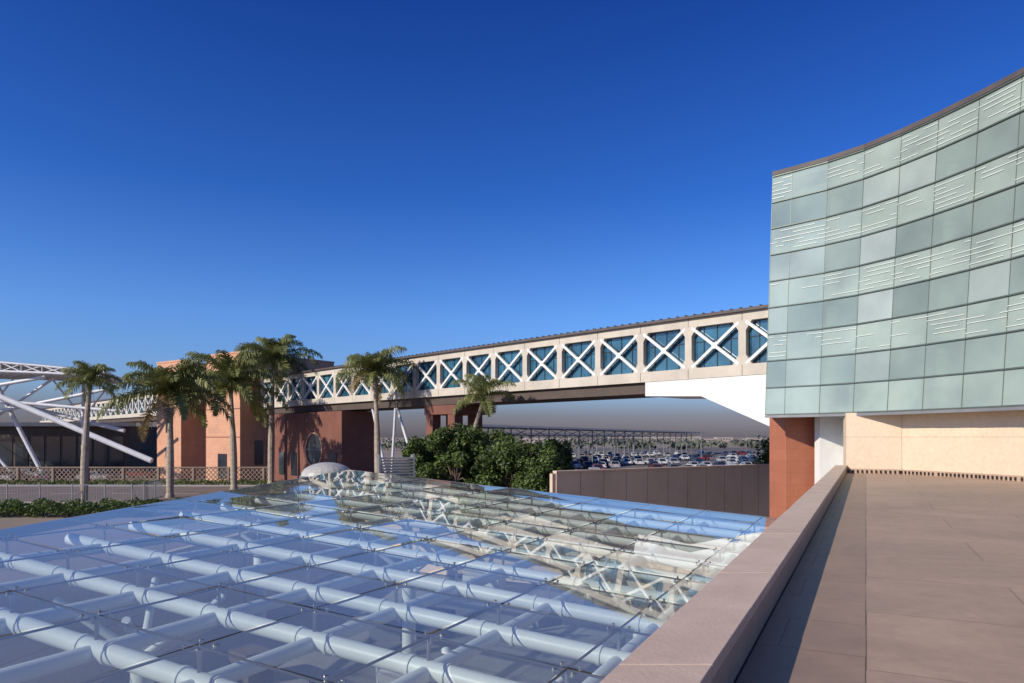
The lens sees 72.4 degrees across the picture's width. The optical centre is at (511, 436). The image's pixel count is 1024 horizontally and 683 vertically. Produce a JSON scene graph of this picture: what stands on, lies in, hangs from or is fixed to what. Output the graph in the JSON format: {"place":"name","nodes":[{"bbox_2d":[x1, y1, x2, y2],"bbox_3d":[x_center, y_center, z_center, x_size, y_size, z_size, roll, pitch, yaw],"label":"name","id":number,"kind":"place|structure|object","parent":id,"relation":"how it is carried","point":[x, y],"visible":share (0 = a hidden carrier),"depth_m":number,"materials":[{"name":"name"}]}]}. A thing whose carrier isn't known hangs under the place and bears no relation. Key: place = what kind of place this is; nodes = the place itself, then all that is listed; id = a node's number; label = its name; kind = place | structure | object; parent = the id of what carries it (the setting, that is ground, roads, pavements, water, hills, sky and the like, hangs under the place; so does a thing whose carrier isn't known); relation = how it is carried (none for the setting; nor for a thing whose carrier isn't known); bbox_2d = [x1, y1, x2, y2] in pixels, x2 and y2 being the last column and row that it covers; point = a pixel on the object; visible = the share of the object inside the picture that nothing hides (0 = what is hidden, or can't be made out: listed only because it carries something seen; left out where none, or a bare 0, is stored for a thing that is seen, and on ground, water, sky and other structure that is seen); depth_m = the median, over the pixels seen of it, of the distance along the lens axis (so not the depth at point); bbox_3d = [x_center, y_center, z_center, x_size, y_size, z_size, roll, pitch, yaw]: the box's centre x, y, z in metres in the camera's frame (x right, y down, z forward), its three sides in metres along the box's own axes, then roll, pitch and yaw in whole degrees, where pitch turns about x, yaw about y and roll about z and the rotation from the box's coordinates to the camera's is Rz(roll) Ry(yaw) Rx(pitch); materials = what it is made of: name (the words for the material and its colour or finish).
{"place":"outdoors","nodes":[
{"label":"outdoors","id":0,"kind":"place"},
{"bbox_2d":[0,422,156,472],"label":"terminal building","id":1,"kind":"structure","parent":0,"point":[52,444],"depth_m":127.91,"materials":[{"name":"glass"}]},
{"bbox_2d":[7,470,205,481],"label":"forecourt pavement","id":2,"kind":"structure","parent":0,"point":[118,474],"depth_m":106.99,"materials":[{"name":"concrete"}]},
{"bbox_2d":[0,471,31,480],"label":"parked car","id":3,"kind":"object","parent":2,"relation":"on","point":[13,474],"visible":0.35,"depth_m":102.74,"materials":[{"name":"silver paint"}]},
{"bbox_2d":[21,468,38,477],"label":"parked car","id":4,"kind":"object","parent":2,"relation":"on","point":[33,472],"visible":0.18,"depth_m":110.24,"materials":[{"name":"silver paint"}]},
{"bbox_2d":[37,471,67,480],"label":"parked car","id":5,"kind":"object","parent":2,"relation":"on","point":[48,474],"visible":0.28,"depth_m":102.78,"materials":[{"name":"blue paint"}]},
{"bbox_2d":[56,469,75,476],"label":"parked car","id":6,"kind":"object","parent":2,"relation":"on","point":[68,472],"visible":0.23,"depth_m":110.91,"materials":[{"name":"red paint"}]},
{"bbox_2d":[0,361,153,472],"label":"steel roof canopy","id":7,"kind":"object","parent":2,"relation":"on","point":[25,372],"visible":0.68,"depth_m":105.76,"materials":[{"name":"white metal"}]},
{"bbox_2d":[76,471,112,479],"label":"parked car","id":8,"kind":"object","parent":2,"relation":"on","point":[99,472],"visible":0.29,"depth_m":103.27,"materials":[{"name":"silver paint"}]},
{"bbox_2d":[96,469,116,475],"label":"parked car","id":9,"kind":"object","parent":2,"relation":"on","point":[112,472],"visible":0.25,"depth_m":111.04,"materials":[{"name":"black paint"}]},
{"bbox_2d":[125,468,154,477],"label":"parked car","id":10,"kind":"object","parent":2,"relation":"on","point":[138,472],"visible":0.5,"depth_m":110.14,"materials":[{"name":"red paint"}]},
{"bbox_2d":[0,486,298,501],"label":"road","id":11,"kind":"structure","parent":0,"point":[184,491],"depth_m":81.93,"materials":[{"name":"grey asphalt"}]},
{"bbox_2d":[0,484,260,502],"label":"road kerb","id":12,"kind":"structure","parent":11,"relation":"on","point":[130,485],"depth_m":92.00,"materials":[{"name":"grey concrete"}]},
{"bbox_2d":[96,357,235,497],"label":"palm tree","id":13,"kind":"object","parent":11,"relation":"on","point":[170,385],"visible":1,"depth_m":74.13,"materials":[{"name":"green plant"}]},
{"bbox_2d":[173,349,287,489],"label":"palm tree","id":14,"kind":"object","parent":11,"relation":"on","point":[234,372],"visible":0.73,"depth_m":85.59,"materials":[{"name":"green plant"}]},
{"bbox_2d":[156,360,205,478],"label":"terracotta building","id":15,"kind":"structure","parent":0,"point":[189,434],"depth_m":110.66,"materials":[{"name":"paint"}]},
{"bbox_2d":[0,438,766,679],"bbox_3d":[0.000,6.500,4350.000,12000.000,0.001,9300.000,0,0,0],"label":"ground","id":16,"kind":"structure","parent":0,"point":[55,540],"depth_m":47.15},
{"bbox_2d":[0,497,160,517],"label":"hedge","id":17,"kind":"object","parent":16,"relation":"on","point":[36,507],"visible":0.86,"depth_m":56.79,"materials":[{"name":"green plant"}]},
{"bbox_2d":[1,479,161,503],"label":"metal fence","id":18,"kind":"object","parent":16,"relation":"on","point":[152,489],"visible":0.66,"depth_m":65.00,"materials":[{"name":"grey metal"}]},
{"bbox_2d":[55,360,122,501],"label":"palm tree","id":19,"kind":"object","parent":16,"relation":"on","point":[87,373],"visible":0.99,"depth_m":65.74,"materials":[{"name":"green plant"}]},
{"bbox_2d":[0,467,267,483],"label":"lattice wall","id":20,"kind":"structure","parent":16,"relation":"on","point":[122,473],"depth_m":95.75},
{"bbox_2d":[0,479,282,484],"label":"hedge","id":21,"kind":"object","parent":16,"relation":"on","point":[109,482],"visible":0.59,"depth_m":93.78,"materials":[{"name":"green plant"}]},
{"bbox_2d":[206,351,334,481],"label":"terracotta building","id":22,"kind":"structure","parent":16,"relation":"on","point":[252,440],"depth_m":100.33,"materials":[{"name":"paint"}]},
{"bbox_2d":[129,497,417,509],"bbox_3d":[-20.994,6.022,63.248,26.168,1.139,2.722,0,0,0],"label":"hedge","id":23,"kind":"object","parent":16,"relation":"on","point":[153,500],"visible":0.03,"depth_m":62.86,"materials":[{"name":"green plant"}]},
{"bbox_2d":[232,333,322,483],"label":"palm tree","id":24,"kind":"object","parent":16,"relation":"on","point":[278,352],"visible":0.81,"depth_m":91.61,"materials":[{"name":"green plant"}]},
{"bbox_2d":[274,411,373,481],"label":"station building","id":25,"kind":"structure","parent":16,"relation":"on","point":[303,441],"depth_m":85.87,"materials":[{"name":"concrete"}]},
{"bbox_2d":[299,462,349,496],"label":"skylight dome","id":26,"kind":"structure","parent":16,"relation":"on","point":[320,468],"depth_m":36.60,"materials":[{"name":"plastic"}]},
{"bbox_2d":[335,345,418,472],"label":"palm tree","id":27,"kind":"object","parent":16,"relation":"on","point":[373,366],"visible":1,"depth_m":71.53,"materials":[{"name":"green plant"}]},
{"bbox_2d":[0,470,777,682],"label":"glass atrium","id":28,"kind":"object","parent":16,"relation":"on","point":[626,581],"visible":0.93,"depth_m":17.56,"materials":[{"name":"glass"}]},
{"bbox_2d":[371,407,407,474],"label":"bridge strut","id":29,"kind":"object","parent":16,"relation":"on","point":[396,411],"visible":0.5,"depth_m":77.22,"materials":[{"name":"white metal"}]},
{"bbox_2d":[40,304,768,425],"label":"footbridge","id":30,"kind":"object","parent":29,"relation":"on","point":[719,357],"visible":0.52,"depth_m":56.86,"materials":[{"name":"concrete"}]},
{"bbox_2d":[377,454,414,482],"bbox_3d":[-8.617,3.900,52.000,2.636,5.200,1.251,0,0,-17],"label":"louvre vent","id":31,"kind":"object","parent":16,"relation":"on","point":[381,470],"visible":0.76,"depth_m":51.69,"materials":[{"name":"grey metal"}]},
{"bbox_2d":[401,435,451,483],"bbox_3d":[-7.018,3.093,60.067,5.184,6.839,5.170,0,0,0],"label":"broadleaf tree","id":32,"kind":"object","parent":16,"relation":"on","point":[417,447],"visible":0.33,"depth_m":58.93,"materials":[{"name":"green plant"}]},
{"bbox_2d":[417,423,487,489],"bbox_3d":[-4.831,2.673,57.986,5.751,7.677,6.052,0,0,0],"label":"broadleaf tree","id":33,"kind":"object","parent":16,"relation":"on","point":[454,440],"visible":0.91,"depth_m":56.56,"materials":[{"name":"green plant"}]},
{"bbox_2d":[452,373,516,428],"bbox_3d":[-2.263,0.435,60.919,5.772,12.133,5.082,0,0,22],"label":"palm tree","id":34,"kind":"object","parent":16,"relation":"on","point":[483,389],"visible":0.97,"depth_m":60.70,"materials":[{"name":"green plant"}]},
{"bbox_2d":[458,424,515,488],"bbox_3d":[-2.203,2.645,59.170,6.338,7.732,6.447,0,0,45],"label":"broadleaf tree","id":35,"kind":"object","parent":16,"relation":"on","point":[469,471],"visible":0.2,"depth_m":58.46,"materials":[{"name":"green plant"}]},
{"bbox_2d":[474,436,543,492],"bbox_3d":[0.218,3.196,55.830,6.518,6.635,5.642,0,0,0],"label":"broadleaf tree","id":36,"kind":"object","parent":16,"relation":"on","point":[509,457],"visible":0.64,"depth_m":54.77,"materials":[{"name":"green plant"}]},
{"bbox_2d":[509,448,564,496],"bbox_3d":[2.106,3.686,53.938,4.747,5.660,4.946,0,0,0],"label":"broadleaf tree","id":37,"kind":"object","parent":16,"relation":"on","point":[535,473],"visible":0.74,"depth_m":52.83,"materials":[{"name":"green plant"}]},
{"bbox_2d":[542,436,575,469],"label":"broadleaf tree","id":38,"kind":"object","parent":16,"relation":"on","point":[563,451],"visible":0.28,"depth_m":67.97,"materials":[{"name":"green plant"}]},
{"bbox_2d":[380,437,768,449],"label":"background trees","id":39,"kind":"object","parent":16,"relation":"on","point":[400,444],"visible":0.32,"depth_m":378.84,"materials":[{"name":"green plant"}]},
{"bbox_2d":[600,465,846,682],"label":"terrace parapet wall","id":40,"kind":"structure","parent":16,"relation":"on","point":[711,631],"depth_m":5.25,"materials":[{"name":"stone"}]},
{"bbox_2d":[752,435,768,463],"bbox_3d":[23.647,3.170,64.173,3.312,6.686,3.068,0,0,-31],"label":"broadleaf tree","id":41,"kind":"object","parent":16,"relation":"on","point":[764,456],"visible":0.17,"depth_m":64.02,"materials":[{"name":"green plant"}]},
{"bbox_2d":[815,410,1023,483],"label":"ground floor wall","id":42,"kind":"structure","parent":16,"relation":"on","point":[988,442],"depth_m":29.15,"materials":[{"name":"beige paint"}]},
{"bbox_2d":[765,67,1023,417],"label":"curtain wall","id":43,"kind":"structure","parent":42,"relation":"on","point":[929,318],"depth_m":29.35,"materials":[{"name":"green glass"}]},
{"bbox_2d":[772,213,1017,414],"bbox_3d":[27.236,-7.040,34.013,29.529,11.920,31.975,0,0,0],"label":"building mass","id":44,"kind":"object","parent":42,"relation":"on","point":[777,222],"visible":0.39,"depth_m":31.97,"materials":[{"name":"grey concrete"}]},
{"bbox_2d":[424,404,487,490],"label":"bridge pier","id":45,"kind":"structure","parent":0,"point":[434,414],"depth_m":71.37,"materials":[{"name":"concrete"}]},
{"bbox_2d":[0,0,1023,437],"label":"sky","id":46,"kind":"structure","parent":0,"point":[344,178],"materials":[{"name":"blue"}]},
{"bbox_2d":[374,448,766,474],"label":"parking lot pavement","id":47,"kind":"structure","parent":0,"point":[715,451],"depth_m":293.38,"materials":[{"name":"grey asphalt"}]},
{"bbox_2d":[570,461,580,468],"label":"parked car","id":48,"kind":"object","parent":47,"relation":"on","point":[577,464],"visible":0.5,"depth_m":143.02,"materials":[{"name":"blue paint"}]},
{"bbox_2d":[463,424,700,463],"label":"parking canopy","id":49,"kind":"object","parent":47,"relation":"on","point":[539,434],"visible":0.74,"depth_m":173.70,"materials":[{"name":"grey metal"}]},
{"bbox_2d":[580,456,588,460],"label":"parked car","id":50,"kind":"object","parent":47,"relation":"on","point":[585,458],"visible":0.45,"depth_m":177.69,"materials":[{"name":"black paint"}]},
{"bbox_2d":[583,461,591,468],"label":"parked car","id":51,"kind":"object","parent":47,"relation":"on","point":[587,463],"visible":0.81,"depth_m":144.22,"materials":[{"name":"black paint"}]},
{"bbox_2d":[590,456,598,462],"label":"parked car","id":52,"kind":"object","parent":47,"relation":"on","point":[595,458],"visible":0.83,"depth_m":177.83,"materials":[{"name":"white paint"}]},
{"bbox_2d":[591,464,604,468],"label":"parked car","id":53,"kind":"object","parent":47,"relation":"on","point":[600,466],"visible":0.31,"depth_m":127.13,"materials":[{"name":"red paint"}]},
{"bbox_2d":[599,459,608,464],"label":"parked car","id":54,"kind":"object","parent":47,"relation":"on","point":[605,461],"visible":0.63,"depth_m":160.23,"materials":[{"name":"grey paint"}]},
{"bbox_2d":[609,461,619,468],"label":"parked car","id":55,"kind":"object","parent":47,"relation":"on","point":[614,464],"visible":0.99,"depth_m":142.65,"materials":[{"name":"silver paint"}]},
{"bbox_2d":[610,458,620,464],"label":"parked car","id":56,"kind":"object","parent":47,"relation":"on","point":[614,459],"visible":0.44,"depth_m":160.73,"materials":[{"name":"blue paint"}]},
{"bbox_2d":[621,458,632,464],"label":"parked car","id":57,"kind":"object","parent":47,"relation":"on","point":[625,461],"visible":1,"depth_m":160.63,"materials":[{"name":"white paint"}]},
{"bbox_2d":[632,459,643,464],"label":"parked car","id":58,"kind":"object","parent":47,"relation":"on","point":[638,461],"visible":0.95,"depth_m":160.38,"materials":[{"name":"white paint"}]},
{"bbox_2d":[644,458,654,464],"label":"parked car","id":59,"kind":"object","parent":47,"relation":"on","point":[647,460],"visible":0.55,"depth_m":160.91,"materials":[{"name":"white paint"}]},
{"bbox_2d":[648,461,659,467],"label":"parked car","id":60,"kind":"object","parent":47,"relation":"on","point":[651,462],"visible":0.45,"depth_m":143.59,"materials":[{"name":"black paint"}]},
{"bbox_2d":[650,464,662,467],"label":"parked car","id":61,"kind":"object","parent":47,"relation":"on","point":[655,465],"visible":0.23,"depth_m":127.26,"materials":[{"name":"red paint"}]},
{"bbox_2d":[656,458,667,464],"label":"parked car","id":62,"kind":"object","parent":47,"relation":"on","point":[663,461],"visible":0.77,"depth_m":160.50,"materials":[{"name":"white paint"}]},
{"bbox_2d":[584,431,746,457],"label":"parking lamps","id":63,"kind":"object","parent":47,"relation":"on","point":[678,441],"visible":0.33,"depth_m":317.69,"materials":[{"name":"grey metal"}]},
{"bbox_2d":[665,464,679,466],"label":"parked car","id":64,"kind":"object","parent":47,"relation":"on","point":[672,465],"visible":0.19,"depth_m":125.79,"materials":[{"name":"grey paint"}]},
{"bbox_2d":[667,458,679,464],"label":"parked car","id":65,"kind":"object","parent":47,"relation":"on","point":[673,460],"visible":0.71,"depth_m":160.80,"materials":[{"name":"silver paint"}]},
{"bbox_2d":[670,455,679,459],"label":"parked car","id":66,"kind":"object","parent":47,"relation":"on","point":[675,456],"visible":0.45,"depth_m":194.33,"materials":[{"name":"blue paint"}]},
{"bbox_2d":[680,455,689,459],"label":"parked car","id":67,"kind":"object","parent":47,"relation":"on","point":[683,457],"visible":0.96,"depth_m":194.02,"materials":[{"name":"white paint"}]},
{"bbox_2d":[686,462,697,465],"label":"parked car","id":68,"kind":"object","parent":47,"relation":"on","point":[693,463],"visible":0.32,"depth_m":143.15,"materials":[{"name":"white paint"}]},
{"bbox_2d":[691,458,703,463],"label":"parked car","id":69,"kind":"object","parent":47,"relation":"on","point":[699,460],"visible":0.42,"depth_m":159.77,"materials":[{"name":"blue paint"}]},
{"bbox_2d":[699,455,709,460],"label":"parked car","id":70,"kind":"object","parent":47,"relation":"on","point":[705,457],"visible":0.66,"depth_m":193.31,"materials":[{"name":"red paint"}]},
{"bbox_2d":[700,462,712,465],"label":"parked car","id":71,"kind":"object","parent":47,"relation":"on","point":[708,463],"visible":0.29,"depth_m":143.06,"materials":[{"name":"white paint"}]},
{"bbox_2d":[712,461,725,465],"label":"parked car","id":72,"kind":"object","parent":47,"relation":"on","point":[719,463],"visible":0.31,"depth_m":142.78,"materials":[{"name":"blue paint"}]},
{"bbox_2d":[716,456,727,461],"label":"parked car","id":73,"kind":"object","parent":47,"relation":"on","point":[721,458],"visible":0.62,"depth_m":177.42,"materials":[{"name":"silver paint"}]},
{"bbox_2d":[721,451,728,455],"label":"parked car","id":74,"kind":"object","parent":47,"relation":"on","point":[723,453],"visible":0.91,"depth_m":245.46,"materials":[{"name":"blue paint"}]},
{"bbox_2d":[726,459,737,464],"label":"parked car","id":75,"kind":"object","parent":47,"relation":"on","point":[731,461],"visible":0.81,"depth_m":160.67,"materials":[{"name":"silver paint"}]},
{"bbox_2d":[727,456,738,461],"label":"parked car","id":76,"kind":"object","parent":47,"relation":"on","point":[733,457],"visible":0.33,"depth_m":178.01,"materials":[{"name":"white paint"}]},
{"bbox_2d":[737,451,745,454],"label":"parked car","id":77,"kind":"object","parent":47,"relation":"on","point":[741,452],"visible":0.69,"depth_m":244.16,"materials":[{"name":"red paint"}]},
{"bbox_2d":[738,459,749,463],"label":"parked car","id":78,"kind":"object","parent":47,"relation":"on","point":[740,461],"visible":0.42,"depth_m":160.61,"materials":[{"name":"blue paint"}]},
{"bbox_2d":[380,436,768,443],"bbox_3d":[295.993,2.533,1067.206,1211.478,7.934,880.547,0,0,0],"label":"background buildings","id":79,"kind":"structure","parent":0,"point":[726,439],"depth_m":1001.12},
{"bbox_2d":[550,464,768,520],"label":"precast wall","id":80,"kind":"structure","parent":0,"point":[740,489],"depth_m":51.15,"materials":[{"name":"concrete"}]},
{"bbox_2d":[769,417,814,517],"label":"granite column","id":81,"kind":"structure","parent":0,"point":[791,461],"depth_m":35.20,"materials":[{"name":"stone"}]},
{"bbox_2d":[866,474,1023,682],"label":"terrace floor","id":82,"kind":"structure","parent":0,"point":[944,579],"depth_m":7.80,"materials":[{"name":"stone"}]},
{"bbox_2d":[736,473,865,682],"bbox_3d":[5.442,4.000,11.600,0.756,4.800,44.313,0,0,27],"label":"terrace edge paving","id":83,"kind":"structure","parent":82,"relation":"on","point":[814,630],"depth_m":6.38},
{"bbox_2d":[847,468,1023,481],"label":"base plinth","id":84,"kind":"structure","parent":82,"relation":"on","point":[952,474],"depth_m":28.35,"materials":[{"name":"stone"}]}
]}

